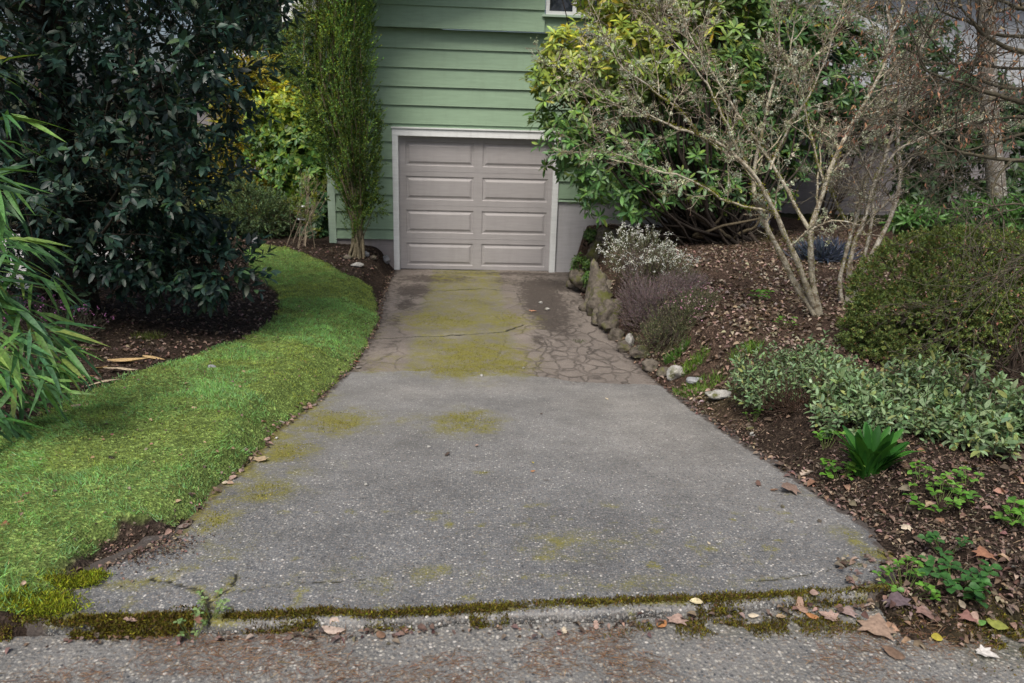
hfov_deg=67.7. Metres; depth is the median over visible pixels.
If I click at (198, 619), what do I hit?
fallen leaf
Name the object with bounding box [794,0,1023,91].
neighbour house
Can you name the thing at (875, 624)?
fallen leaf
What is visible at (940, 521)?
leaf litter
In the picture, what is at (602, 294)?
boulder
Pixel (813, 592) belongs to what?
fallen leaf
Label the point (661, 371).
stone
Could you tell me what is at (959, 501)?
weed
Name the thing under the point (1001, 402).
sage shrub
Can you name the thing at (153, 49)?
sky
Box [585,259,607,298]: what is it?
boulder
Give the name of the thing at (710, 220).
rhododendron
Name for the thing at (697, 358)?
grass tuft
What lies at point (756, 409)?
weed
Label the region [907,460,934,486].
weed
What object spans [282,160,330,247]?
bare shrub
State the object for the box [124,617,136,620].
fallen leaf
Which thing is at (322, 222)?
laurel shrub
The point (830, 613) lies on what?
fallen leaf
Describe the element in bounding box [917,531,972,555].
weed
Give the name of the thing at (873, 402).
sage shrub
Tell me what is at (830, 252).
fescue clump
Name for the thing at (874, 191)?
bare tree
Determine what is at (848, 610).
fallen leaf
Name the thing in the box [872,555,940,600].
weed
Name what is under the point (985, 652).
fallen leaf
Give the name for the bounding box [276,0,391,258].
columnar tree
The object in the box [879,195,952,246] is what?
leafy perennial
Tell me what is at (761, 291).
weed
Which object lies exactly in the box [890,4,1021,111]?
evergreen shrub
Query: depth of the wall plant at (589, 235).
10.33 m
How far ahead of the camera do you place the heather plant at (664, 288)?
7.64 m
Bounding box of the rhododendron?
[518,0,888,246]
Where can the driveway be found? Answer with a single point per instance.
(646, 485)
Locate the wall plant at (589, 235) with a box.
[582,227,596,246]
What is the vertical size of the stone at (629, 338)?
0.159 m
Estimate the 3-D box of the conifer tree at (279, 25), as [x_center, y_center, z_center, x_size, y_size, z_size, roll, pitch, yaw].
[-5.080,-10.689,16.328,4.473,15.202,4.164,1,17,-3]
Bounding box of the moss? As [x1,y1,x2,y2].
[0,281,1023,679]
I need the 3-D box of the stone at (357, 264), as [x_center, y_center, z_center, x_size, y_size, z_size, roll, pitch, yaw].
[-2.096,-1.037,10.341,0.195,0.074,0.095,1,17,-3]
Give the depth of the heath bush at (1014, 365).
5.33 m
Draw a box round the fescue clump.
[782,234,867,262]
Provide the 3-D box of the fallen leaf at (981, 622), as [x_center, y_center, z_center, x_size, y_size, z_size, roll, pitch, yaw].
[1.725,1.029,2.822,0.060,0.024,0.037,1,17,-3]
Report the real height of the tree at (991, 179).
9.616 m
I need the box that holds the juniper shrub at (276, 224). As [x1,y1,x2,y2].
[184,176,301,238]
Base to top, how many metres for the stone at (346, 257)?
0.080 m
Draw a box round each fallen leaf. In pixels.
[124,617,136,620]
[193,614,201,622]
[253,456,268,460]
[322,617,344,633]
[376,631,384,637]
[401,626,408,632]
[593,620,599,628]
[657,620,666,626]
[667,613,688,624]
[690,598,702,603]
[748,613,758,617]
[780,482,800,494]
[796,596,807,612]
[806,613,818,618]
[810,589,817,594]
[818,610,838,620]
[836,606,857,617]
[856,613,896,640]
[881,591,911,606]
[882,645,905,659]
[900,524,910,530]
[913,605,934,619]
[931,633,942,640]
[958,609,979,623]
[973,545,995,559]
[975,644,999,657]
[978,620,985,625]
[986,618,1007,629]
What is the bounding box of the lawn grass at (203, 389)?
[0,243,378,613]
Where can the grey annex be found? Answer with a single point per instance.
(804, 190)
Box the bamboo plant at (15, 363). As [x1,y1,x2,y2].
[0,54,109,444]
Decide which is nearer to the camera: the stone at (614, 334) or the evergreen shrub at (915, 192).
the stone at (614, 334)
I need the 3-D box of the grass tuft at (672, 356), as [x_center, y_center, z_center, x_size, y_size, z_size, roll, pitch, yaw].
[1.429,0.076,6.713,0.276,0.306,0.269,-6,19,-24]
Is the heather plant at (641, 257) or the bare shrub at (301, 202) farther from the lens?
the bare shrub at (301, 202)
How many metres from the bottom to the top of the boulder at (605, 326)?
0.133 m
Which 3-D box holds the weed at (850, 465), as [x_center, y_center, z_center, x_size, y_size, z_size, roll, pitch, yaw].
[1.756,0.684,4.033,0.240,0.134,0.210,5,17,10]
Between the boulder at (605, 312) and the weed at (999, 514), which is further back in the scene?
the boulder at (605, 312)
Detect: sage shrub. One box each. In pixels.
[725,329,871,415]
[803,343,1005,450]
[921,345,1023,461]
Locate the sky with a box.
[1,0,586,101]
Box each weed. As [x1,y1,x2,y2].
[173,611,207,639]
[192,589,230,622]
[742,404,765,421]
[748,289,774,300]
[772,316,797,327]
[812,429,845,448]
[819,456,865,480]
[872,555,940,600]
[902,471,981,511]
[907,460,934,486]
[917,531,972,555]
[917,555,1001,608]
[951,466,984,487]
[990,496,1023,526]
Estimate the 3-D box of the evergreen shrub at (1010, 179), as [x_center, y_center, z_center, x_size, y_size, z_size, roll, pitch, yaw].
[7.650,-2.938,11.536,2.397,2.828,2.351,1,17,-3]
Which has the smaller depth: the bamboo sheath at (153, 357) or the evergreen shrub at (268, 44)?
the bamboo sheath at (153, 357)
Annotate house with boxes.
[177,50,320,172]
[281,0,886,271]
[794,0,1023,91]
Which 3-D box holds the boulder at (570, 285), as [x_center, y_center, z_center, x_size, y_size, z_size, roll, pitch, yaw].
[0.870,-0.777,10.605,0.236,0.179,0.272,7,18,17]
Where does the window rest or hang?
in the house at (465, 183)
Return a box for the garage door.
[398,135,553,270]
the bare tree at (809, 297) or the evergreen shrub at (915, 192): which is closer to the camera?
the bare tree at (809, 297)
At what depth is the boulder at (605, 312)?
8.25 m
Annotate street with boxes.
[0,603,1023,682]
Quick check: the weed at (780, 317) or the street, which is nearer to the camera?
the street
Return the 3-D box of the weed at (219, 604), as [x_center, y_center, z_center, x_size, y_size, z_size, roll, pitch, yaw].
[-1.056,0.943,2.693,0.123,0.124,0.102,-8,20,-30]
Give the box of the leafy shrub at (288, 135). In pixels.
[234,79,327,224]
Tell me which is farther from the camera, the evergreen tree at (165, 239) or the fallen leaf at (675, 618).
the evergreen tree at (165, 239)
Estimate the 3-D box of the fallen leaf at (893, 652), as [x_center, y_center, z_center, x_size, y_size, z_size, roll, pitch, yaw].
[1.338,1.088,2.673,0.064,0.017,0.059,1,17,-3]
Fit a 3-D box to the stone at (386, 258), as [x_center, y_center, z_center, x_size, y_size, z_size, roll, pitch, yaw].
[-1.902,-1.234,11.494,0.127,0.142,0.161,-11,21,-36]
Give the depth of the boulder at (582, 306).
9.19 m
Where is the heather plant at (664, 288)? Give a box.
[611,255,714,331]
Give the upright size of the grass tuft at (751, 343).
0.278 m
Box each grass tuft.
[130,329,168,339]
[663,336,691,364]
[670,365,726,397]
[675,343,710,377]
[725,336,767,362]
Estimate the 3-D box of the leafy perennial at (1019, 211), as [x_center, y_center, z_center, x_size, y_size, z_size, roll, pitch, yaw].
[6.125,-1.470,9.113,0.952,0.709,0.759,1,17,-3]
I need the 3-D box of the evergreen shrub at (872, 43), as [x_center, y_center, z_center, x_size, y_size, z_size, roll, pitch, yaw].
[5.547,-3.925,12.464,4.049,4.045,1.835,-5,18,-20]
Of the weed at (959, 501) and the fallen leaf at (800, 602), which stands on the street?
the fallen leaf at (800, 602)
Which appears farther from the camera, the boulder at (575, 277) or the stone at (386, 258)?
the stone at (386, 258)
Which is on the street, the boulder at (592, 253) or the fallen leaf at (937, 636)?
the fallen leaf at (937, 636)
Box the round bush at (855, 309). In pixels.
[833,222,1023,372]
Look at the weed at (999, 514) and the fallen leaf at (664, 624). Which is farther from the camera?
the weed at (999, 514)
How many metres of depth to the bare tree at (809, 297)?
6.26 m
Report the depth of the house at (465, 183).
11.26 m
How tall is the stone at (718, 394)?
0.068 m
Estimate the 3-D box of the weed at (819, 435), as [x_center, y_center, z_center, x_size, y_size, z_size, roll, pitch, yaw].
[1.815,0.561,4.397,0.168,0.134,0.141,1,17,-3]
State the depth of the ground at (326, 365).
4.81 m
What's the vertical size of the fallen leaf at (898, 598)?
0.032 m
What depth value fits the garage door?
11.55 m
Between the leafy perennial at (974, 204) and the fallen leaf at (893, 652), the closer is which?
the fallen leaf at (893, 652)
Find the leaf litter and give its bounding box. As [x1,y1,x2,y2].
[0,223,1023,653]
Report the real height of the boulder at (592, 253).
0.569 m
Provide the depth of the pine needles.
2.62 m
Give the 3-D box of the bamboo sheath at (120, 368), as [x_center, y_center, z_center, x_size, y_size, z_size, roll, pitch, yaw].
[-2.789,0.193,5.440,0.220,0.040,0.037,-5,18,-21]
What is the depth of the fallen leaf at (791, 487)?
3.96 m
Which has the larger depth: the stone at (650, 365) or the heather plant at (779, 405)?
the stone at (650, 365)
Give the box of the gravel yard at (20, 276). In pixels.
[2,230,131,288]
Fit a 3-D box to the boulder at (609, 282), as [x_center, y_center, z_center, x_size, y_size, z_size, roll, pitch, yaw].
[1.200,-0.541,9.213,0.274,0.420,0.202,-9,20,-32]
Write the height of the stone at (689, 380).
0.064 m
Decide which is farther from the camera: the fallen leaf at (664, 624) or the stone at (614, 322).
the stone at (614, 322)
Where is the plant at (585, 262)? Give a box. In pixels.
[569,252,590,271]
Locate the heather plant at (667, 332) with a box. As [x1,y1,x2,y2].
[631,281,723,357]
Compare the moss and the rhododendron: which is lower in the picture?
the moss
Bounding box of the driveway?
[20,269,898,636]
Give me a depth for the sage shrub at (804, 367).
5.16 m
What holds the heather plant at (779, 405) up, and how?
on the ground at (326, 365)
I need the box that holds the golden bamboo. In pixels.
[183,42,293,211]
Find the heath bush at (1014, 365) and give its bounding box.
[955,306,1023,384]
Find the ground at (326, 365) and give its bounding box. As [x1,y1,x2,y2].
[0,99,1023,647]
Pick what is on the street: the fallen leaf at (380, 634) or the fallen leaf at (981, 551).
the fallen leaf at (380, 634)
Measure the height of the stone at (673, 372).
0.141 m
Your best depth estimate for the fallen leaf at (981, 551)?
3.14 m
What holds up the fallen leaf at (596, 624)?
on the street
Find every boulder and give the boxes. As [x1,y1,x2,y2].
[566,279,578,289]
[569,266,587,291]
[578,299,587,311]
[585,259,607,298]
[586,237,604,261]
[586,283,613,315]
[591,303,603,325]
[592,226,617,242]
[596,298,623,327]
[601,321,610,331]
[605,279,612,288]
[611,234,631,246]
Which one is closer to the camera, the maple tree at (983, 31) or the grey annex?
the maple tree at (983, 31)
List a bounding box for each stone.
[343,255,352,259]
[350,262,363,266]
[383,255,390,263]
[607,328,624,341]
[609,314,618,329]
[616,340,630,352]
[625,333,634,346]
[629,345,648,358]
[641,358,659,371]
[656,367,667,376]
[666,365,683,380]
[686,377,701,384]
[705,389,730,399]
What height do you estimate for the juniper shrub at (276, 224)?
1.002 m
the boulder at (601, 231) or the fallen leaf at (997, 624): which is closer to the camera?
the fallen leaf at (997, 624)
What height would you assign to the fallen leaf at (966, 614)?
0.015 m
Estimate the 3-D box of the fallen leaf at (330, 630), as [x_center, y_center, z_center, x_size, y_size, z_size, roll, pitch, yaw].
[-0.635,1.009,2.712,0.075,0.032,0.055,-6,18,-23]
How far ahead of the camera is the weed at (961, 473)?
3.75 m
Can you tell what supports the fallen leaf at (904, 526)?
on the ground at (326, 365)
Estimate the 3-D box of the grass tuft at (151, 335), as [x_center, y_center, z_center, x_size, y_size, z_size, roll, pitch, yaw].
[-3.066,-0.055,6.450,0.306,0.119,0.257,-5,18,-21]
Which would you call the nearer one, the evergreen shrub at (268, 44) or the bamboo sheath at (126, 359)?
the bamboo sheath at (126, 359)
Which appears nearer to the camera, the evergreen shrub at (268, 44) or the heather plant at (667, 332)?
the heather plant at (667, 332)
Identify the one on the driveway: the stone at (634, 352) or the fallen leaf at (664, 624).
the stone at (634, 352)
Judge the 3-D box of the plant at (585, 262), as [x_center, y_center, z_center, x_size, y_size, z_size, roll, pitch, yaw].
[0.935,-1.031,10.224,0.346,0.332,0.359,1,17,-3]
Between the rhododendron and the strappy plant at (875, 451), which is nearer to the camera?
the strappy plant at (875, 451)
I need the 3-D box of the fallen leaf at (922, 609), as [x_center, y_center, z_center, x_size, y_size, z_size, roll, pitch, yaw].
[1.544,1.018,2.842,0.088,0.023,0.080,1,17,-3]
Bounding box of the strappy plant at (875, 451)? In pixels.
[837,422,924,479]
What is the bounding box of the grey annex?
[775,86,1023,217]
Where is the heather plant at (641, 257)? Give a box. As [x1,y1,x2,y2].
[595,222,700,292]
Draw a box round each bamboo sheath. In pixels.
[103,367,136,369]
[107,357,150,361]
[142,355,164,359]
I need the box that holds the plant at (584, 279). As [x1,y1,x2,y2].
[580,270,589,289]
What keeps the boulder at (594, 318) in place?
on the ground at (326, 365)
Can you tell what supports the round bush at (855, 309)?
on the ground at (326, 365)
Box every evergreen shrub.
[232,0,320,144]
[786,0,962,223]
[889,79,1007,231]
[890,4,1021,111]
[937,69,1023,230]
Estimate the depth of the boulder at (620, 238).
9.95 m
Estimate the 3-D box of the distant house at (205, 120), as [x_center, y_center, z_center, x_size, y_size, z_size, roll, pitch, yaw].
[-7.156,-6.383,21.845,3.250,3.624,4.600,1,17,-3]
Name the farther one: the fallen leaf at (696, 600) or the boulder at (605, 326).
the boulder at (605, 326)
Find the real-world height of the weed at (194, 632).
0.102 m
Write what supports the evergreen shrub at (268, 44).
on the ground at (326, 365)
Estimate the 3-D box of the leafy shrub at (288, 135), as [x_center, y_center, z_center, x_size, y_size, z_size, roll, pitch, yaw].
[-3.737,-3.103,12.763,1.916,2.482,1.535,5,17,12]
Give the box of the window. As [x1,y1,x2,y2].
[542,0,633,18]
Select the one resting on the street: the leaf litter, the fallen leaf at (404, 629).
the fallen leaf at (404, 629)
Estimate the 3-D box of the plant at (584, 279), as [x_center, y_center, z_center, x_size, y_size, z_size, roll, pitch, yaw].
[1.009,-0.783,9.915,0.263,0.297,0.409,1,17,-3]
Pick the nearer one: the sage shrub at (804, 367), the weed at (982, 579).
the weed at (982, 579)
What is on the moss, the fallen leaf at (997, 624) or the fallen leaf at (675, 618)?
the fallen leaf at (997, 624)
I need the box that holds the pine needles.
[3,369,1023,682]
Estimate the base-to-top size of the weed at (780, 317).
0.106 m
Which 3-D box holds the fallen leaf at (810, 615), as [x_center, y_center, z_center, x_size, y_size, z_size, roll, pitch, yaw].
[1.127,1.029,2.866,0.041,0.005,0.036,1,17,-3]
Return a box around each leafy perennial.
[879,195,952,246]
[942,192,1021,242]
[984,191,1023,239]
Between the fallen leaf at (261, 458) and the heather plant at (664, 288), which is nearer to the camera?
the fallen leaf at (261, 458)
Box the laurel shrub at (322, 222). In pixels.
[294,190,328,238]
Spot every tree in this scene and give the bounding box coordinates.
[0,0,307,328]
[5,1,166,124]
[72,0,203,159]
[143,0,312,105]
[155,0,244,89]
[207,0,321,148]
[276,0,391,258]
[524,0,922,316]
[778,0,1023,421]
[790,0,1023,304]
[976,0,1023,257]
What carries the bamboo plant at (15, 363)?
on the ground at (326, 365)

